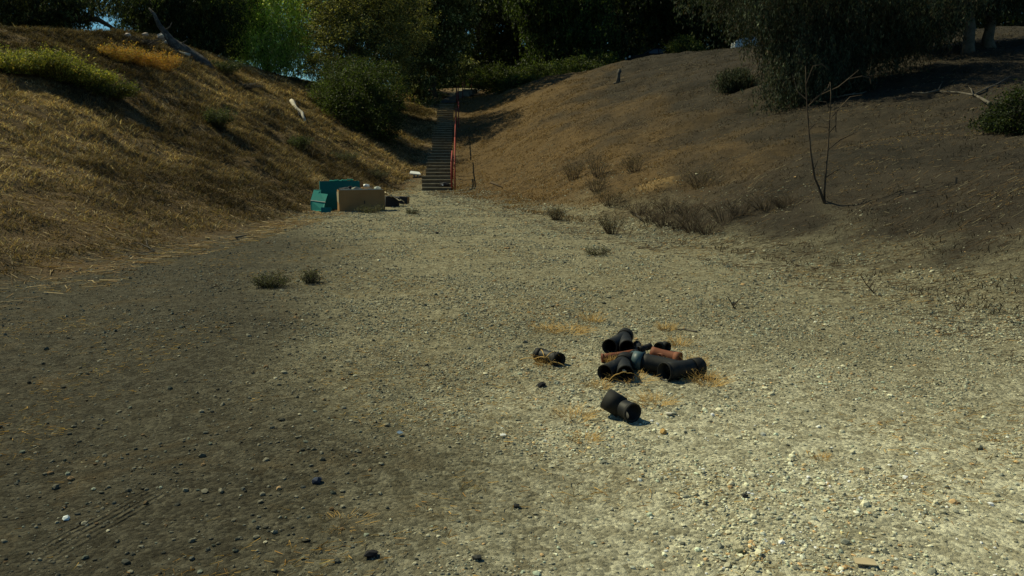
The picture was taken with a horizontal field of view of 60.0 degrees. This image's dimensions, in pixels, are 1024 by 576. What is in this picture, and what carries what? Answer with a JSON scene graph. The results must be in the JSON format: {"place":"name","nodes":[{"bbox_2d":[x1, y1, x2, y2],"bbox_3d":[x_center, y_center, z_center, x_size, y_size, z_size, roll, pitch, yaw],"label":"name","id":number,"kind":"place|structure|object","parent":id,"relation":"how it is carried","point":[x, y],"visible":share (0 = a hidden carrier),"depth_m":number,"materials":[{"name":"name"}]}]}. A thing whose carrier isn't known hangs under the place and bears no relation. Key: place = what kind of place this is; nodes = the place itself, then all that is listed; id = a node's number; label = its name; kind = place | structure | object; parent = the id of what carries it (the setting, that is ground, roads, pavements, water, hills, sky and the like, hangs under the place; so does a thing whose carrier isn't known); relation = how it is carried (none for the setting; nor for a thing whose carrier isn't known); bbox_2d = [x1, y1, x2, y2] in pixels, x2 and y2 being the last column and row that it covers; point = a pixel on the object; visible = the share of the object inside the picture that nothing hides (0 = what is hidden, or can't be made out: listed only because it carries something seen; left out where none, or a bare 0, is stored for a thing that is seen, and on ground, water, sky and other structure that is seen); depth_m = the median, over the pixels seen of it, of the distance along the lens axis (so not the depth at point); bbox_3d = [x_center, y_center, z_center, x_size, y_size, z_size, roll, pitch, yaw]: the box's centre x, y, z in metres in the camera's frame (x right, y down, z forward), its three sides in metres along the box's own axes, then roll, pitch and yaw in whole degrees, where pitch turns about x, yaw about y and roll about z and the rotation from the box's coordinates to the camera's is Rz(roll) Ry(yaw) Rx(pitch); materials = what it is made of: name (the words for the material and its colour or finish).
{"place":"outdoors","nodes":[
{"label":"outdoors","id":0,"kind":"place"},
{"bbox_2d":[76,0,524,81],"label":"sky","id":1,"kind":"structure","parent":0,"point":[94,27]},
{"bbox_2d":[0,26,1023,575],"bbox_3d":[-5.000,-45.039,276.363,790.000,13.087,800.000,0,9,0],"label":"ground","id":2,"kind":"structure","parent":0,"point":[402,496],"depth_m":7.13,"materials":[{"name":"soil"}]},
{"bbox_2d":[0,46,57,74],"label":"broom shrub","id":3,"kind":"object","parent":2,"relation":"on","point":[13,64],"visible":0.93,"depth_m":24.31,"materials":[{"name":"green plant"}]},
{"bbox_2d":[0,41,83,73],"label":"broom shrub","id":4,"kind":"object","parent":2,"relation":"on","point":[54,55],"visible":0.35,"depth_m":25.02,"materials":[{"name":"green plant"}]},
{"bbox_2d":[32,48,101,82],"bbox_3d":[-13.171,-6.463,25.848,2.172,0.946,2.529,0,9,0],"label":"broom shrub","id":5,"kind":"object","parent":2,"relation":"on","point":[75,68],"visible":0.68,"depth_m":25.43,"materials":[{"name":"green plant"}]},
{"bbox_2d":[0,0,163,31],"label":"gum tree","id":6,"kind":"object","parent":2,"relation":"on","point":[69,14],"visible":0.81,"depth_m":41.64,"materials":[{"name":"green plant"}]},
{"bbox_2d":[55,64,124,89],"bbox_3d":[-12.730,-6.259,26.407,2.183,0.716,2.146,0,9,0],"label":"broom shrub","id":7,"kind":"object","parent":2,"relation":"on","point":[85,78],"visible":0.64,"depth_m":25.97,"materials":[{"name":"green plant"}]},
{"bbox_2d":[73,75,141,98],"bbox_3d":[-12.221,-6.049,26.753,2.090,0.680,1.891,0,9,0],"label":"broom shrub","id":8,"kind":"object","parent":2,"relation":"on","point":[119,91],"visible":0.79,"depth_m":26.47,"materials":[{"name":"green plant"}]},
{"bbox_2d":[97,37,147,62],"bbox_3d":[-13.998,-8.469,31.714,1.808,0.787,1.945,5,10,31],"label":"golden weed","id":9,"kind":"object","parent":2,"relation":"on","point":[118,53],"visible":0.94,"depth_m":31.44,"materials":[{"name":"plant"}]},
{"bbox_2d":[122,46,165,66],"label":"golden weed","id":10,"kind":"object","parent":2,"relation":"on","point":[147,63],"visible":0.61,"depth_m":32.65,"materials":[{"name":"plant"}]},
{"bbox_2d":[121,34,166,44],"bbox_3d":[-15.117,-10.090,36.056,2.135,0.462,2.177,0,9,0],"label":"brush pile","id":11,"kind":"object","parent":2,"relation":"on","point":[149,42],"visible":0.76,"depth_m":35.73,"materials":[{"name":"brown plant"}]},
{"bbox_2d":[137,50,184,70],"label":"golden weed","id":12,"kind":"object","parent":2,"relation":"on","point":[169,63],"visible":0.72,"depth_m":33.40,"materials":[{"name":"plant"}]},
{"bbox_2d":[86,0,265,60],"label":"gum tree","id":13,"kind":"object","parent":2,"relation":"on","point":[210,28],"visible":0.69,"depth_m":50.23,"materials":[{"name":"green plant"}]},
{"bbox_2d":[148,8,215,69],"bbox_3d":[-14.330,-10.729,38.473,2.813,2.812,0.859,0,9,0],"label":"dead log","id":14,"kind":"object","parent":2,"relation":"on","point":[173,42],"visible":0.73,"depth_m":38.49,"materials":[{"name":"grey wood"}]},
{"bbox_2d":[200,103,236,128],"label":"bank shrub","id":15,"kind":"object","parent":2,"relation":"on","point":[218,117],"visible":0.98,"depth_m":29.70,"materials":[{"name":"green plant"}]},
{"bbox_2d":[0,23,449,306],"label":"dry grass","id":16,"kind":"structure","parent":2,"relation":"on","point":[349,169],"depth_m":26.80,"materials":[{"name":"brown plant"}]},
{"bbox_2d":[211,58,244,74],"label":"bank shrub","id":17,"kind":"object","parent":2,"relation":"on","point":[231,67],"visible":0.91,"depth_m":39.24,"materials":[{"name":"green plant"}]},
{"bbox_2d":[234,81,265,88],"bbox_3d":[-11.813,-8.993,39.103,1.951,0.403,1.901,0,9,0],"label":"brush pile","id":18,"kind":"object","parent":2,"relation":"on","point":[251,86],"visible":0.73,"depth_m":38.99,"materials":[{"name":"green plant"}]},
{"bbox_2d":[248,269,293,287],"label":"gravel weed","id":19,"kind":"object","parent":2,"relation":"on","point":[270,280],"visible":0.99,"depth_m":11.32,"materials":[{"name":"green plant"}]},
{"bbox_2d":[216,0,326,78],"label":"pepper tree","id":20,"kind":"object","parent":2,"relation":"on","point":[281,34],"visible":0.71,"depth_m":54.87,"materials":[{"name":"green plant"}]},
{"bbox_2d":[286,133,313,150],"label":"bank shrub","id":21,"kind":"object","parent":2,"relation":"on","point":[301,141],"visible":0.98,"depth_m":34.35,"materials":[{"name":"green plant"}]},
{"bbox_2d":[298,266,324,283],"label":"gravel weed","id":22,"kind":"object","parent":2,"relation":"on","point":[312,278],"visible":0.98,"depth_m":11.66,"materials":[{"name":"green plant"}]},
{"bbox_2d":[310,190,327,210],"bbox_3d":[-5.500,-2.493,25.239,0.490,0.586,0.468,2,9,14],"label":"cardboard sheet","id":23,"kind":"object","parent":2,"relation":"on","point":[318,199],"visible":0.94,"depth_m":25.21,"materials":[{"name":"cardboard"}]},
{"bbox_2d":[301,0,354,80],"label":"dark oak","id":24,"kind":"object","parent":2,"relation":"on","point":[319,46],"visible":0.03,"depth_m":70.55,"materials":[{"name":"green plant"}]},
{"bbox_2d":[319,179,363,208],"bbox_3d":[-5.022,-2.788,26.165,1.266,0.882,0.534,-2,9,-14],"label":"teal box","id":25,"kind":"object","parent":2,"relation":"on","point":[330,187],"visible":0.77,"depth_m":25.88,"materials":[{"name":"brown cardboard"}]},
{"bbox_2d":[330,147,358,162],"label":"bank shrub","id":26,"kind":"object","parent":2,"relation":"on","point":[347,159],"visible":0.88,"depth_m":37.41,"materials":[{"name":"green plant"}]},
{"bbox_2d":[309,510,379,533],"bbox_3d":[-0.764,1.075,4.064,0.322,0.042,0.304,0,9,0],"label":"straw tuft","id":27,"kind":"object","parent":2,"relation":"on","point":[342,521],"visible":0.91,"depth_m":4.12,"materials":[{"name":"brown plant"}]},
{"bbox_2d":[299,49,414,148],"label":"oak bush","id":28,"kind":"object","parent":2,"relation":"on","point":[353,98],"visible":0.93,"depth_m":44.21,"materials":[{"name":"green plant"}]},
{"bbox_2d":[337,188,384,211],"bbox_3d":[-4.333,-2.531,25.294,1.334,0.643,0.637,-3,9,-16],"label":"cardboard box","id":29,"kind":"object","parent":2,"relation":"on","point":[349,199],"visible":0.99,"depth_m":24.98,"materials":[{"name":"cardboard"}]},
{"bbox_2d":[354,204,383,212],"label":"gravel weed","id":30,"kind":"object","parent":2,"relation":"on","point":[373,210],"visible":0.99,"depth_m":24.39,"materials":[{"name":"green plant"}]},
{"bbox_2d":[288,0,450,109],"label":"live oak","id":31,"kind":"object","parent":2,"relation":"on","point":[363,22],"visible":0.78,"depth_m":51.60,"materials":[{"name":"green plant"}]},
{"bbox_2d":[366,168,392,180],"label":"bank shrub","id":32,"kind":"object","parent":2,"relation":"on","point":[378,174],"visible":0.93,"depth_m":37.84,"materials":[{"name":"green plant"}]},
{"bbox_2d":[385,192,403,206],"bbox_3d":[-3.598,-2.717,27.086,0.618,0.512,0.576,-1,9,-5],"label":"crushed carton","id":33,"kind":"object","parent":2,"relation":"on","point":[391,200],"visible":0.93,"depth_m":26.96,"materials":[{"name":"cardboard"}]},
{"bbox_2d":[368,0,486,107],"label":"cottonwood","id":34,"kind":"object","parent":2,"relation":"on","point":[443,64],"visible":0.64,"depth_m":62.01,"materials":[{"name":"green plant"}]},
{"bbox_2d":[422,104,453,190],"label":"stairway","id":35,"kind":"object","parent":2,"relation":"on","point":[434,177],"visible":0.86,"depth_m":43.58,"materials":[{"name":"grey concrete"}]},
{"bbox_2d":[455,89,477,95],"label":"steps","id":36,"kind":"structure","parent":2,"relation":"on","point":[468,92],"depth_m":66.19,"materials":[{"name":"concrete"}]},
{"bbox_2d":[451,0,515,86],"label":"evergreen tree","id":37,"kind":"object","parent":2,"relation":"on","point":[477,31],"visible":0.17,"depth_m":79.29,"materials":[{"name":"green plant"}]},
{"bbox_2d":[458,60,508,87],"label":"shrub","id":38,"kind":"object","parent":2,"relation":"on","point":[466,84],"visible":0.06,"depth_m":77.75,"materials":[{"name":"green plant"}]},
{"bbox_2d":[462,61,523,93],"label":"shrub","id":39,"kind":"object","parent":2,"relation":"on","point":[481,81],"visible":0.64,"depth_m":65.91,"materials":[{"name":"green plant"}]},
{"bbox_2d":[472,0,543,73],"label":"evergreen tree","id":40,"kind":"object","parent":2,"relation":"on","point":[509,52],"visible":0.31,"depth_m":78.41,"materials":[{"name":"green plant"}]},
{"bbox_2d":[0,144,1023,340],"bbox_3d":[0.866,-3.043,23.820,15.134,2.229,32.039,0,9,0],"label":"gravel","id":41,"kind":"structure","parent":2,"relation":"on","point":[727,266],"depth_m":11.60,"materials":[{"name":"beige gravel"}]},
{"bbox_2d":[0,258,1023,575],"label":"rubble","id":42,"kind":"object","parent":2,"relation":"on","point":[648,514],"visible":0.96,"depth_m":5.25,"materials":[{"name":"stone"}]},
{"bbox_2d":[489,70,542,93],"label":"shrub","id":43,"kind":"object","parent":2,"relation":"on","point":[516,82],"visible":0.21,"depth_m":62.15,"materials":[{"name":"green plant"}]},
{"bbox_2d":[518,57,568,79],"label":"shrub","id":44,"kind":"object","parent":2,"relation":"on","point":[540,67],"visible":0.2,"depth_m":63.81,"materials":[{"name":"green plant"}]},
{"bbox_2d":[533,348,565,366],"bbox_3d":[0.296,0.559,7.184,0.120,0.120,0.303,-7,11,-37],"label":"elbow pipe","id":45,"kind":"object","parent":2,"relation":"on","point":[550,356],"visible":0.87,"depth_m":7.14,"materials":[{"name":"black plastic"}]},
{"bbox_2d":[546,203,566,219],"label":"dead bush","id":46,"kind":"object","parent":2,"relation":"on","point":[561,214],"visible":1,"depth_m":21.90,"materials":[{"name":"brown plant"}]},
{"bbox_2d":[493,0,631,77],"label":"weeping tree","id":47,"kind":"object","parent":2,"relation":"on","point":[561,28],"visible":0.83,"depth_m":67.74,"materials":[{"name":"green plant"}]},
{"bbox_2d":[534,320,599,335],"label":"straw tuft","id":48,"kind":"object","parent":2,"relation":"on","point":[581,328],"visible":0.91,"depth_m":8.31,"materials":[{"name":"beige plant"}]},
{"bbox_2d":[560,156,585,180],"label":"dead bush","id":49,"kind":"object","parent":2,"relation":"on","point":[575,170],"visible":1,"depth_m":29.73,"materials":[{"name":"brown plant"}]},
{"bbox_2d":[547,402,601,422],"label":"straw tuft","id":50,"kind":"object","parent":2,"relation":"on","point":[579,407],"visible":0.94,"depth_m":5.79,"materials":[{"name":"beige plant"}]},
{"bbox_2d":[549,53,607,75],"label":"shrub","id":51,"kind":"object","parent":2,"relation":"on","point":[571,67],"visible":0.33,"depth_m":61.89,"materials":[{"name":"green plant"}]},
{"bbox_2d":[561,429,605,443],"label":"straw tuft","id":52,"kind":"object","parent":2,"relation":"on","point":[596,438],"visible":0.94,"depth_m":5.34,"materials":[{"name":"beige plant"}]},
{"bbox_2d":[575,309,608,322],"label":"straw tuft","id":53,"kind":"object","parent":2,"relation":"on","point":[594,315],"visible":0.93,"depth_m":8.87,"materials":[{"name":"beige plant"}]},
{"bbox_2d":[581,174,608,192],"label":"dead bush","id":54,"kind":"object","parent":2,"relation":"on","point":[598,183],"visible":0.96,"depth_m":26.11,"materials":[{"name":"brown plant"}]},
{"bbox_2d":[568,47,624,66],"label":"shrub","id":55,"kind":"object","parent":2,"relation":"on","point":[591,55],"visible":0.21,"depth_m":64.78,"materials":[{"name":"green plant"}]},
{"bbox_2d":[584,243,610,255],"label":"gravel weed","id":56,"kind":"object","parent":2,"relation":"on","point":[603,251],"visible":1,"depth_m":14.58,"materials":[{"name":"green plant"}]},
{"bbox_2d":[584,149,613,177],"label":"dead bush","id":57,"kind":"object","parent":2,"relation":"on","point":[598,169],"visible":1,"depth_m":28.03,"materials":[{"name":"brown plant"}]},
{"bbox_2d":[593,188,624,206],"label":"dead bush","id":58,"kind":"object","parent":2,"relation":"on","point":[609,197],"visible":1,"depth_m":22.93,"materials":[{"name":"brown plant"}]},
{"bbox_2d":[595,209,631,233],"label":"dead bush","id":59,"kind":"object","parent":2,"relation":"on","point":[620,223],"visible":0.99,"depth_m":18.38,"materials":[{"name":"brown plant"}]},
{"bbox_2d":[602,328,634,352],"bbox_3d":[0.959,0.453,7.498,0.269,0.142,0.491,4,10,23],"label":"wye pipe","id":60,"kind":"object","parent":2,"relation":"on","point":[621,339],"visible":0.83,"depth_m":7.42,"materials":[{"name":"black plastic"}]},
{"bbox_2d":[601,349,638,362],"bbox_3d":[0.872,0.547,7.168,0.394,0.074,0.102,-6,11,-33],"label":"red pipe","id":61,"kind":"object","parent":2,"relation":"on","point":[603,357],"visible":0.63,"depth_m":7.08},
{"bbox_2d":[600,389,640,422],"bbox_3d":[0.703,0.758,5.755,0.274,0.182,0.164,8,12,42],"label":"elbow pipe","id":62,"kind":"object","parent":2,"relation":"on","point":[615,403],"visible":1,"depth_m":5.72,"materials":[{"name":"black plastic"}]},
{"bbox_2d":[606,368,660,385],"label":"straw tuft","id":63,"kind":"object","parent":2,"relation":"on","point":[617,379],"visible":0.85,"depth_m":6.54,"materials":[{"name":"beige plant"}]},
{"bbox_2d":[619,146,648,172],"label":"dead bush","id":64,"kind":"object","parent":2,"relation":"on","point":[632,163],"visible":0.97,"depth_m":27.04,"materials":[{"name":"brown plant"}]},
{"bbox_2d":[619,201,659,215],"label":"dead stalks","id":65,"kind":"object","parent":2,"relation":"on","point":[640,208],"visible":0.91,"depth_m":21.21,"materials":[{"name":"brown plant"}]},
{"bbox_2d":[625,48,666,60],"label":"parked car","id":66,"kind":"object","parent":2,"relation":"on","point":[656,51],"visible":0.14,"depth_m":67.16,"materials":[{"name":"paint"}]},
{"bbox_2d":[631,208,672,222],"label":"dead stalks","id":67,"kind":"object","parent":2,"relation":"on","point":[645,215],"visible":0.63,"depth_m":20.08,"materials":[{"name":"brown plant"}]},
{"bbox_2d":[626,387,685,407],"bbox_3d":[0.979,0.752,6.041,0.420,0.099,0.412,0,9,0],"label":"straw tuft","id":68,"kind":"object","parent":2,"relation":"on","point":[662,403],"visible":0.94,"depth_m":6.04,"materials":[{"name":"beige plant"}]},
{"bbox_2d":[654,341,670,350],"bbox_3d":[1.280,0.502,7.593,0.142,0.090,0.099,-7,11,-38],"label":"elbow pipe","id":69,"kind":"object","parent":2,"relation":"on","point":[663,345],"visible":0.73,"depth_m":7.58,"materials":[{"name":"black plastic"}]},
{"bbox_2d":[645,207,684,226],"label":"dead stalks","id":70,"kind":"object","parent":2,"relation":"on","point":[659,224],"visible":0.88,"depth_m":19.16,"materials":[{"name":"brown plant"}]},
{"bbox_2d":[650,347,682,359],"bbox_3d":[1.241,0.547,7.179,0.265,0.124,0.112,4,10,25],"label":"red pipe","id":71,"kind":"object","parent":2,"relation":"on","point":[664,353],"visible":0.52,"depth_m":7.16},
{"bbox_2d":[615,0,721,55],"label":"evergreen tree","id":72,"kind":"object","parent":2,"relation":"on","point":[679,27],"visible":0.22,"depth_m":74.00,"materials":[{"name":"green plant"}]},
{"bbox_2d":[631,351,706,380],"bbox_3d":[1.186,0.587,6.778,0.488,0.193,0.399,8,12,43],"label":"wye pipe","id":73,"kind":"object","parent":2,"relation":"on","point":[669,369],"visible":0.95,"depth_m":6.69,"materials":[{"name":"black plastic"}]},
{"bbox_2d":[651,196,690,214],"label":"dead stalks","id":74,"kind":"object","parent":2,"relation":"on","point":[665,203],"visible":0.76,"depth_m":20.31,"materials":[{"name":"brown plant"}]},
{"bbox_2d":[660,213,701,229],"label":"dead stalks","id":75,"kind":"object","parent":2,"relation":"on","point":[673,226],"visible":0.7,"depth_m":18.44,"materials":[{"name":"brown plant"}]},
{"bbox_2d":[665,335,697,346],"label":"straw tuft","id":76,"kind":"object","parent":2,"relation":"on","point":[675,345],"visible":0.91,"depth_m":7.80,"materials":[{"name":"beige plant"}]},
{"bbox_2d":[660,33,709,53],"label":"shrub","id":77,"kind":"object","parent":2,"relation":"on","point":[687,44],"visible":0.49,"depth_m":66.46,"materials":[{"name":"green plant"}]},
{"bbox_2d":[668,199,707,218],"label":"dead stalks","id":78,"kind":"object","parent":2,"relation":"on","point":[685,210],"visible":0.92,"depth_m":19.23,"materials":[{"name":"brown plant"}]},
{"bbox_2d":[673,207,713,232],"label":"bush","id":79,"kind":"object","parent":2,"relation":"on","point":[685,226],"visible":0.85,"depth_m":17.72,"materials":[{"name":"brown plant"}]},
{"bbox_2d":[373,0,1023,88],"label":"wood","id":80,"kind":"object","parent":2,"relation":"on","point":[1002,22],"visible":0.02,"depth_m":95.65,"materials":[{"name":"green plant"}]},
{"bbox_2d":[677,168,722,188],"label":"dead bush","id":81,"kind":"object","parent":2,"relation":"on","point":[696,179],"visible":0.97,"depth_m":22.66,"materials":[{"name":"brown plant"}]},
{"bbox_2d":[678,369,734,386],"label":"straw tuft","id":82,"kind":"object","parent":2,"relation":"on","point":[719,384],"visible":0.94,"depth_m":6.54,"materials":[{"name":"beige plant"}]},
{"bbox_2d":[684,214,732,235],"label":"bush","id":83,"kind":"object","parent":2,"relation":"on","point":[711,229],"visible":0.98,"depth_m":17.18,"materials":[{"name":"brown plant"}]},
{"bbox_2d":[671,0,755,49],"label":"evergreen tree","id":84,"kind":"object","parent":2,"relation":"on","point":[720,41],"visible":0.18,"depth_m":75.47,"materials":[{"name":"green plant"}]},
{"bbox_2d":[701,201,744,222],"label":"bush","id":85,"kind":"object","parent":2,"relation":"on","point":[731,215],"visible":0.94,"depth_m":17.80,"materials":[{"name":"brown plant"}]},
{"bbox_2d":[426,26,1023,362],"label":"slope grass","id":86,"kind":"structure","parent":2,"relation":"on","point":[578,142],"depth_m":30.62,"materials":[{"name":"brown plant"}]},
{"bbox_2d":[707,67,757,94],"bbox_3d":[9.373,-8.597,37.465,2.298,1.566,2.055,0,9,0],"label":"bush","id":87,"kind":"object","parent":2,"relation":"on","point":[730,81],"visible":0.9,"depth_m":37.14,"materials":[{"name":"green plant"}]},
{"bbox_2d":[721,197,763,215],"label":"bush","id":88,"kind":"object","parent":2,"relation":"on","point":[745,206],"visible":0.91,"depth_m":18.04,"materials":[{"name":"brown plant"}]},
{"bbox_2d":[741,192,787,210],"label":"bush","id":89,"kind":"object","parent":2,"relation":"on","point":[761,204],"visible":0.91,"depth_m":17.84,"materials":[{"name":"brown plant"}]},
{"bbox_2d":[760,188,809,207],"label":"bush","id":90,"kind":"object","parent":2,"relation":"on","point":[780,198],"visible":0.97,"depth_m":17.55,"materials":[{"name":"brown plant"}]},
{"bbox_2d":[792,64,870,203],"bbox_3d":[5.989,-2.886,16.713,1.494,2.615,0.258,0,9,0],"label":"bare sapling","id":91,"kind":"object","parent":2,"relation":"on","point":[823,196],"visible":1,"depth_m":16.70,"materials":[{"name":"brown wood"}]},
{"bbox_2d":[671,0,1011,115],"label":"drooping willow","id":92,"kind":"object","parent":2,"relation":"on","point":[842,41],"visible":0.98,"depth_m":30.56,"materials":[{"name":"green plant"}]},
{"bbox_2d":[854,557,876,565],"bbox_3d":[1.477,1.143,3.709,0.085,0.015,0.045,1,9,7],"label":"cardboard scrap","id":93,"kind":"object","parent":2,"relation":"on","point":[865,561],"visible":1,"depth_m":3.71,"materials":[{"name":"beige cardboard"}]},
{"bbox_2d":[907,3,1010,54],"bbox_3d":[18.105,-12.595,38.696,7.246,6.529,6.694,0,9,0],"label":"gum tree","id":94,"kind":"object","parent":2,"relation":"on","point":[954,34],"visible":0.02,"depth_m":38.24,"materials":[{"name":"green plant"}]},
{"bbox_2d":[940,76,1009,105],"bbox_3d":[13.616,-5.885,26.377,1.694,1.259,7.177,5,10,31],"label":"fallen branch","id":95,"kind":"object","parent":2,"relation":"on","point":[981,98],"visible":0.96,"depth_m":25.66,"materials":[{"name":"brown wood"}]},
{"bbox_2d":[950,0,1023,53],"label":"gum tree","id":96,"kind":"object","parent":2,"relation":"on","point":[968,46],"visible":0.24,"depth_m":36.50,"materials":[{"name":"green plant"}]},
{"bbox_2d":[955,0,1023,47],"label":"gum tree","id":97,"kind":"object","parent":2,"relation":"on","point":[987,40],"visible":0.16,"depth_m":37.38,"materials":[{"name":"green plant"}]},
{"bbox_2d":[963,78,1023,135],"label":"shrub","id":98,"kind":"object","parent":2,"relation":"on","point":[1001,118],"visible":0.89,"depth_m":18.93,"materials":[{"name":"green plant"}]},
{"bbox_2d":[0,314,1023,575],"bbox_3d":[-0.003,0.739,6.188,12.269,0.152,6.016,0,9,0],"label":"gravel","id":99,"kind":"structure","parent":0,"point":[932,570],"depth_m":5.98,"materials":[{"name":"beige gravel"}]},
{"bbox_2d":[597,352,633,381],"bbox_3d":[0.840,0.597,6.677,0.265,0.153,0.400,5,10,30],"label":"wye pipe","id":100,"kind":"object","parent":99,"relation":"on","point":[620,362],"visible":0.91,"depth_m":6.61,"materials":[{"name":"black plastic"}]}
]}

